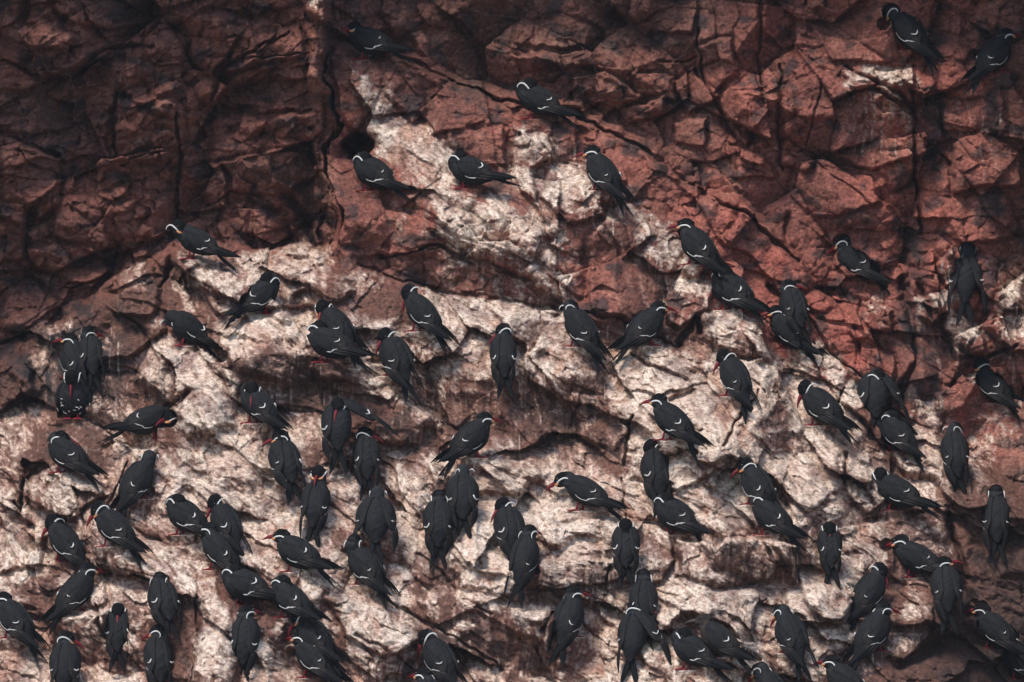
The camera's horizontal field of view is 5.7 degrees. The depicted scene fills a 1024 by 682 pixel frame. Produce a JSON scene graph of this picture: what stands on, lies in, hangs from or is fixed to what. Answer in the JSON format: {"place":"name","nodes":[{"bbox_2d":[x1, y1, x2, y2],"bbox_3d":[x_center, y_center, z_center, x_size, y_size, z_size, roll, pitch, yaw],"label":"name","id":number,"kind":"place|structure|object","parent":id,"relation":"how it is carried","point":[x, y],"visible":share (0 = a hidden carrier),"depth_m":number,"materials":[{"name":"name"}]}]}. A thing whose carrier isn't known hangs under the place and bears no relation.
{"place":"outdoors","nodes":[
{"label":"outdoors","id":0,"kind":"place"},
{"bbox_2d":[0,0,1023,681],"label":"cliff","id":1,"kind":"structure","parent":0,"point":[768,146],"depth_m":50.01,"materials":[{"name":"brown stone"}]},
{"bbox_2d":[0,591,49,663],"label":"inca tern","id":2,"kind":"object","parent":1,"relation":"on","point":[16,621],"visible":1,"depth_m":48.71,"materials":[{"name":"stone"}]},
{"bbox_2d":[40,514,86,566],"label":"inca tern","id":3,"kind":"object","parent":1,"relation":"on","point":[66,543],"visible":1,"depth_m":48.94,"materials":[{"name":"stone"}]},
{"bbox_2d":[49,630,84,681],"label":"inca tern","id":4,"kind":"object","parent":1,"relation":"on","point":[65,659],"visible":1,"depth_m":48.50,"materials":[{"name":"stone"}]},
{"bbox_2d":[38,562,107,636],"bbox_3d":[-2.083,1.232,48.779,0.364,0.356,0.146,0,0,-30],"label":"inca tern","id":5,"kind":"object","parent":1,"relation":"on","point":[75,591],"visible":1,"depth_m":48.73,"materials":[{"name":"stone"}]},
{"bbox_2d":[52,332,94,391],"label":"inca tern","id":6,"kind":"object","parent":1,"relation":"on","point":[69,356],"visible":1,"depth_m":49.67,"materials":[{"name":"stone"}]},
{"bbox_2d":[55,369,92,419],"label":"inca tern","id":7,"kind":"object","parent":1,"relation":"on","point":[73,400],"visible":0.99,"depth_m":49.58,"materials":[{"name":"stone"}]},
{"bbox_2d":[47,430,108,490],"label":"inca tern","id":8,"kind":"object","parent":1,"relation":"on","point":[66,452],"visible":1,"depth_m":49.10,"materials":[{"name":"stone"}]},
{"bbox_2d":[78,326,105,394],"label":"inca tern","id":9,"kind":"object","parent":1,"relation":"on","point":[90,350],"visible":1,"depth_m":49.65,"materials":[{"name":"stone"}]},
{"bbox_2d":[104,603,129,672],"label":"inca tern","id":10,"kind":"object","parent":1,"relation":"on","point":[116,628],"visible":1,"depth_m":48.58,"materials":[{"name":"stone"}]},
{"bbox_2d":[86,500,153,569],"bbox_3d":[-1.861,0.924,48.760,0.332,0.330,0.145,0,0,32],"label":"inca tern","id":11,"kind":"object","parent":1,"relation":"on","point":[114,527],"visible":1,"depth_m":48.73,"materials":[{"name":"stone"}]},
{"bbox_2d":[108,450,158,516],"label":"inca tern","id":12,"kind":"object","parent":1,"relation":"on","point":[136,482],"visible":1,"depth_m":48.92,"materials":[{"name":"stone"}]},
{"bbox_2d":[96,405,177,443],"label":"inca tern","id":13,"kind":"object","parent":1,"relation":"on","point":[148,419],"visible":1,"depth_m":49.33,"materials":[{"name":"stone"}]},
{"bbox_2d":[142,624,173,681],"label":"inca tern","id":14,"kind":"object","parent":1,"relation":"on","point":[158,655],"visible":1,"depth_m":48.39,"materials":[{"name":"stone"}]},
{"bbox_2d":[147,571,181,642],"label":"inca tern","id":15,"kind":"object","parent":1,"relation":"on","point":[163,598],"visible":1,"depth_m":48.47,"materials":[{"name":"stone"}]},
{"bbox_2d":[165,494,207,535],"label":"inca tern","id":16,"kind":"object","parent":1,"relation":"on","point":[185,514],"visible":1,"depth_m":48.77,"materials":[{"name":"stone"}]},
{"bbox_2d":[160,310,226,361],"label":"inca tern","id":17,"kind":"object","parent":1,"relation":"on","point":[188,327],"visible":1,"depth_m":49.47,"materials":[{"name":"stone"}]},
{"bbox_2d":[166,219,240,272],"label":"inca tern","id":18,"kind":"object","parent":1,"relation":"on","point":[194,240],"visible":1,"depth_m":49.72,"materials":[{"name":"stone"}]},
{"bbox_2d":[188,522,247,570],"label":"inca tern","id":19,"kind":"object","parent":1,"relation":"on","point":[219,551],"visible":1,"depth_m":48.67,"materials":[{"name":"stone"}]},
{"bbox_2d":[206,494,252,559],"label":"inca tern","id":20,"kind":"object","parent":1,"relation":"on","point":[225,519],"visible":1,"depth_m":48.76,"materials":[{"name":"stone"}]},
{"bbox_2d":[229,604,262,681],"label":"inca tern","id":21,"kind":"object","parent":1,"relation":"on","point":[244,639],"visible":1,"depth_m":48.25,"materials":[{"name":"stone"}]},
{"bbox_2d":[217,272,279,330],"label":"inca tern","id":22,"kind":"object","parent":1,"relation":"on","point":[261,294],"visible":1,"depth_m":49.58,"materials":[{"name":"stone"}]},
{"bbox_2d":[221,564,276,605],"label":"inca tern","id":23,"kind":"object","parent":1,"relation":"on","point":[242,584],"visible":1,"depth_m":48.40,"materials":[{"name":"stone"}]},
{"bbox_2d":[240,382,293,443],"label":"inca tern","id":24,"kind":"object","parent":1,"relation":"on","point":[258,404],"visible":1,"depth_m":49.11,"materials":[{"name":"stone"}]},
{"bbox_2d":[260,429,306,505],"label":"inca tern","id":25,"kind":"object","parent":1,"relation":"on","point":[285,461],"visible":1,"depth_m":48.97,"materials":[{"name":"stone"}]},
{"bbox_2d":[270,575,330,636],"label":"inca tern","id":26,"kind":"object","parent":1,"relation":"on","point":[291,598],"visible":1,"depth_m":48.35,"materials":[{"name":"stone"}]},
{"bbox_2d":[262,529,343,587],"bbox_3d":[-1.002,1.029,48.521,0.404,0.278,0.159,0,0,22],"label":"inca tern","id":27,"kind":"object","parent":1,"relation":"on","point":[297,552],"visible":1,"depth_m":48.47,"materials":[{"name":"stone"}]},
{"bbox_2d":[299,465,330,547],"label":"inca tern","id":28,"kind":"object","parent":1,"relation":"on","point":[315,500],"visible":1,"depth_m":48.83,"materials":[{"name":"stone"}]},
{"bbox_2d":[282,631,353,681],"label":"inca tern","id":29,"kind":"object","parent":1,"relation":"on","point":[311,659],"visible":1,"depth_m":48.28,"materials":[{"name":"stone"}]},
{"bbox_2d":[288,615,350,677],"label":"inca tern","id":30,"kind":"object","parent":1,"relation":"on","point":[325,646],"visible":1,"depth_m":48.31,"materials":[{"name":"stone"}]},
{"bbox_2d":[307,320,376,373],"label":"inca tern","id":31,"kind":"object","parent":1,"relation":"on","point":[325,340],"visible":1,"depth_m":49.26,"materials":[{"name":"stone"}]},
{"bbox_2d":[314,299,370,367],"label":"inca tern","id":32,"kind":"object","parent":1,"relation":"on","point":[335,318],"visible":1,"depth_m":49.49,"materials":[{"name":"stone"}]},
{"bbox_2d":[321,397,399,475],"bbox_3d":[-0.761,0.457,49.203,0.395,0.379,0.213,0,0,-31],"label":"inca tern","id":33,"kind":"object","parent":1,"relation":"on","point":[336,421],"visible":1,"depth_m":49.12,"materials":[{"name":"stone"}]},
{"bbox_2d":[353,426,383,500],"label":"inca tern","id":34,"kind":"object","parent":1,"relation":"on","point":[366,454],"visible":1,"depth_m":49.13,"materials":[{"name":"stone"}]},
{"bbox_2d":[343,533,400,609],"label":"inca tern","id":35,"kind":"object","parent":1,"relation":"on","point":[366,566],"visible":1,"depth_m":48.62,"materials":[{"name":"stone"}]},
{"bbox_2d":[353,486,398,564],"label":"inca tern","id":36,"kind":"object","parent":1,"relation":"on","point":[375,517],"visible":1,"depth_m":48.72,"materials":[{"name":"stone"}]},
{"bbox_2d":[340,21,418,64],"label":"inca tern","id":37,"kind":"object","parent":1,"relation":"on","point":[367,41],"visible":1,"depth_m":50.42,"materials":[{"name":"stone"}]},
{"bbox_2d":[353,151,415,203],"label":"inca tern","id":38,"kind":"object","parent":1,"relation":"on","point":[371,171],"visible":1,"depth_m":50.13,"materials":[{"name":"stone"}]},
{"bbox_2d":[376,327,423,403],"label":"inca tern","id":39,"kind":"object","parent":1,"relation":"on","point":[397,360],"visible":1,"depth_m":49.46,"materials":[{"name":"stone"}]},
{"bbox_2d":[406,667,437,681],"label":"inca tern","id":40,"kind":"object","parent":1,"relation":"on","point":[423,674],"visible":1,"depth_m":48.27,"materials":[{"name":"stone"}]},
{"bbox_2d":[401,283,457,356],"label":"inca tern","id":41,"kind":"object","parent":1,"relation":"on","point":[422,312],"visible":1,"depth_m":49.60,"materials":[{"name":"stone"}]},
{"bbox_2d":[422,489,453,570],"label":"inca tern","id":42,"kind":"object","parent":1,"relation":"on","point":[438,525],"visible":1,"depth_m":48.83,"materials":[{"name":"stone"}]},
{"bbox_2d":[416,628,467,681],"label":"inca tern","id":43,"kind":"object","parent":1,"relation":"on","point":[441,662],"visible":1,"depth_m":48.35,"materials":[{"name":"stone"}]},
{"bbox_2d":[445,464,478,540],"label":"inca tern","id":44,"kind":"object","parent":1,"relation":"on","point":[462,492],"visible":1,"depth_m":48.90,"materials":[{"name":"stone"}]},
{"bbox_2d":[431,412,502,479],"bbox_3d":[-0.206,0.503,49.187,0.382,0.328,0.149,0,0,-30],"label":"inca tern","id":45,"kind":"object","parent":1,"relation":"on","point":[470,438],"visible":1,"depth_m":49.14,"materials":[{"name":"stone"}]},
{"bbox_2d":[448,150,522,188],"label":"inca tern","id":46,"kind":"object","parent":1,"relation":"on","point":[465,168],"visible":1,"depth_m":49.98,"materials":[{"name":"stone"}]},
{"bbox_2d":[488,323,516,399],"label":"inca tern","id":47,"kind":"object","parent":1,"relation":"on","point":[503,351],"visible":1,"depth_m":49.51,"materials":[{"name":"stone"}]},
{"bbox_2d":[491,497,524,559],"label":"inca tern","id":48,"kind":"object","parent":1,"relation":"on","point":[508,522],"visible":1,"depth_m":48.84,"materials":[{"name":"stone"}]},
{"bbox_2d":[504,524,542,607],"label":"inca tern","id":49,"kind":"object","parent":1,"relation":"on","point":[524,557],"visible":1,"depth_m":48.67,"materials":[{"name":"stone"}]},
{"bbox_2d":[516,77,584,132],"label":"inca tern","id":50,"kind":"object","parent":1,"relation":"on","point":[533,96],"visible":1,"depth_m":50.40,"materials":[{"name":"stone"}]},
{"bbox_2d":[547,586,593,667],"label":"inca tern","id":51,"kind":"object","parent":1,"relation":"on","point":[569,615],"visible":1,"depth_m":48.61,"materials":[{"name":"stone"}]},
{"bbox_2d":[559,300,613,374],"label":"inca tern","id":52,"kind":"object","parent":1,"relation":"on","point":[581,329],"visible":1,"depth_m":49.64,"materials":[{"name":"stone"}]},
{"bbox_2d":[545,471,629,520],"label":"inca tern","id":53,"kind":"object","parent":1,"relation":"on","point":[584,490],"visible":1,"depth_m":49.07,"materials":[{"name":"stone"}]},
{"bbox_2d":[572,145,636,215],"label":"inca tern","id":54,"kind":"object","parent":1,"relation":"on","point":[603,172],"visible":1,"depth_m":50.02,"materials":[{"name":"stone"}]},
{"bbox_2d":[611,518,639,589],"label":"inca tern","id":55,"kind":"object","parent":1,"relation":"on","point":[625,541],"visible":1,"depth_m":48.81,"materials":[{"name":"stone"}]},
{"bbox_2d":[607,301,676,365],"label":"inca tern","id":56,"kind":"object","parent":1,"relation":"on","point":[644,326],"visible":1,"depth_m":49.70,"materials":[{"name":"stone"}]},
{"bbox_2d":[629,568,657,648],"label":"inca tern","id":57,"kind":"object","parent":1,"relation":"on","point":[643,592],"visible":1,"depth_m":48.71,"materials":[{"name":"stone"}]},
{"bbox_2d":[617,602,671,681],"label":"inca tern","id":58,"kind":"object","parent":1,"relation":"on","point":[637,624],"visible":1,"depth_m":48.60,"materials":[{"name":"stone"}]},
{"bbox_2d":[640,439,671,518],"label":"inca tern","id":59,"kind":"object","parent":1,"relation":"on","point":[654,466],"visible":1,"depth_m":49.20,"materials":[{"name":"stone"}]},
{"bbox_2d":[639,393,714,465],"bbox_3d":[0.779,0.425,49.143,0.383,0.352,0.153,0,0,28],"label":"inca tern","id":60,"kind":"object","parent":1,"relation":"on","point":[673,420],"visible":1,"depth_m":49.10,"materials":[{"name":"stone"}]},
{"bbox_2d":[653,492,713,541],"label":"inca tern","id":61,"kind":"object","parent":1,"relation":"on","point":[673,513],"visible":1,"depth_m":49.04,"materials":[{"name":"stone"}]},
{"bbox_2d":[665,218,735,288],"bbox_3d":[0.915,-0.425,49.958,0.361,0.352,0.153,0,0,32],"label":"inca tern","id":62,"kind":"object","parent":1,"relation":"attached to","point":[698,245],"visible":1,"depth_m":49.91,"materials":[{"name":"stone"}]},
{"bbox_2d":[671,627,737,681],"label":"inca tern","id":63,"kind":"object","parent":1,"relation":"on","point":[690,647],"visible":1,"depth_m":48.45,"materials":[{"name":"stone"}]},
{"bbox_2d":[683,613,758,676],"bbox_3d":[0.991,1.438,48.471,0.378,0.298,0.135,0,0,25],"label":"inca tern","id":64,"kind":"object","parent":1,"relation":"on","point":[718,638],"visible":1,"depth_m":48.43,"materials":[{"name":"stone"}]},
{"bbox_2d":[713,348,761,424],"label":"inca tern","id":65,"kind":"object","parent":1,"relation":"on","point":[735,378],"visible":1,"depth_m":49.37,"materials":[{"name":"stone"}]},
{"bbox_2d":[711,267,773,326],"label":"inca tern","id":66,"kind":"object","parent":1,"relation":"on","point":[736,291],"visible":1,"depth_m":49.85,"materials":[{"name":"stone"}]},
{"bbox_2d":[729,457,784,530],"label":"inca tern","id":67,"kind":"object","parent":1,"relation":"on","point":[756,481],"visible":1,"depth_m":49.07,"materials":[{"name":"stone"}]},
{"bbox_2d":[748,661,783,681],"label":"inca tern","id":68,"kind":"object","parent":1,"relation":"on","point":[761,669],"visible":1,"depth_m":48.44,"materials":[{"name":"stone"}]},
{"bbox_2d":[752,492,811,555],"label":"inca tern","id":69,"kind":"object","parent":1,"relation":"on","point":[769,513],"visible":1,"depth_m":48.97,"materials":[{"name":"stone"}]},
{"bbox_2d":[770,604,818,681],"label":"inca tern","id":70,"kind":"object","parent":1,"relation":"on","point":[791,635],"visible":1,"depth_m":48.66,"materials":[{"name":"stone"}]},
{"bbox_2d":[761,305,829,369],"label":"inca tern","id":71,"kind":"object","parent":1,"relation":"on","point":[784,333],"visible":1,"depth_m":49.98,"materials":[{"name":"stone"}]},
{"bbox_2d":[779,279,812,347],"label":"inca tern","id":72,"kind":"object","parent":1,"relation":"on","point":[793,305],"visible":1,"depth_m":49.99,"materials":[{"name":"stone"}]},
{"bbox_2d":[797,379,862,445],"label":"inca tern","id":73,"kind":"object","parent":1,"relation":"on","point":[821,405],"visible":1,"depth_m":49.57,"materials":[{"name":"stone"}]},
{"bbox_2d":[817,521,842,589],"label":"inca tern","id":74,"kind":"object","parent":1,"relation":"on","point":[829,543],"visible":1,"depth_m":49.03,"materials":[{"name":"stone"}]},
{"bbox_2d":[811,654,864,681],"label":"inca tern","id":75,"kind":"object","parent":1,"relation":"on","point":[837,670],"visible":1,"depth_m":48.61,"materials":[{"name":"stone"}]},
{"bbox_2d":[827,235,900,295],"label":"inca tern","id":76,"kind":"object","parent":1,"relation":"on","point":[852,259],"visible":1,"depth_m":50.37,"materials":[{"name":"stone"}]},
{"bbox_2d":[845,562,888,631],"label":"inca tern","id":77,"kind":"object","parent":1,"relation":"on","point":[869,588],"visible":1,"depth_m":49.01,"materials":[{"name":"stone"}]},
{"bbox_2d":[841,601,901,670],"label":"inca tern","id":78,"kind":"object","parent":1,"relation":"on","point":[871,634],"visible":1,"depth_m":48.81,"materials":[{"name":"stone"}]},
{"bbox_2d":[857,368,910,439],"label":"inca tern","id":79,"kind":"object","parent":1,"relation":"on","point":[875,386],"visible":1,"depth_m":49.88,"materials":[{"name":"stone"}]},
{"bbox_2d":[881,410,926,472],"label":"inca tern","id":80,"kind":"object","parent":1,"relation":"on","point":[899,430],"visible":1,"depth_m":49.78,"materials":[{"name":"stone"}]},
{"bbox_2d":[872,467,945,520],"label":"inca tern","id":81,"kind":"object","parent":1,"relation":"on","point":[895,491],"visible":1,"depth_m":49.44,"materials":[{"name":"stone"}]},
{"bbox_2d":[881,3,944,75],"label":"inca tern","id":82,"kind":"object","parent":1,"relation":"on","point":[910,31],"visible":1,"depth_m":50.29,"materials":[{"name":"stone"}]},
{"bbox_2d":[882,534,964,589],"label":"inca tern","id":83,"kind":"object","parent":1,"relation":"on","point":[913,557],"visible":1,"depth_m":49.29,"materials":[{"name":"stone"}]},
{"bbox_2d":[930,556,964,635],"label":"inca tern","id":84,"kind":"object","parent":1,"relation":"on","point":[946,586],"visible":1,"depth_m":49.07,"materials":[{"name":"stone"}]},
{"bbox_2d":[940,421,969,494],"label":"inca tern","id":85,"kind":"object","parent":1,"relation":"on","point":[954,449],"visible":1,"depth_m":49.67,"materials":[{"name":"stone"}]},
{"bbox_2d":[947,243,987,327],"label":"inca tern","id":86,"kind":"object","parent":1,"relation":"on","point":[966,275],"visible":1,"depth_m":50.13,"materials":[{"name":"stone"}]},
{"bbox_2d":[960,27,1023,95],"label":"inca tern","id":87,"kind":"object","parent":1,"relation":"attached to","point":[995,53],"visible":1,"depth_m":50.12,"materials":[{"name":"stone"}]},
{"bbox_2d":[964,603,1023,668],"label":"inca tern","id":88,"kind":"object","parent":1,"relation":"on","point":[996,629],"visible":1,"depth_m":49.31,"materials":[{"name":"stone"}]},
{"bbox_2d":[964,358,1023,423],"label":"inca tern","id":89,"kind":"object","parent":1,"relation":"on","point":[991,384],"visible":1,"depth_m":50.10,"materials":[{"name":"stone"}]},
{"bbox_2d":[981,484,1010,565],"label":"inca tern","id":90,"kind":"object","parent":1,"relation":"on","point":[995,512],"visible":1,"depth_m":49.55,"materials":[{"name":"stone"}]},
{"bbox_2d":[1004,632,1023,679],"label":"inca tern","id":91,"kind":"object","parent":1,"relation":"on","point":[1013,664],"visible":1,"depth_m":49.35,"materials":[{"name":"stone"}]}
]}

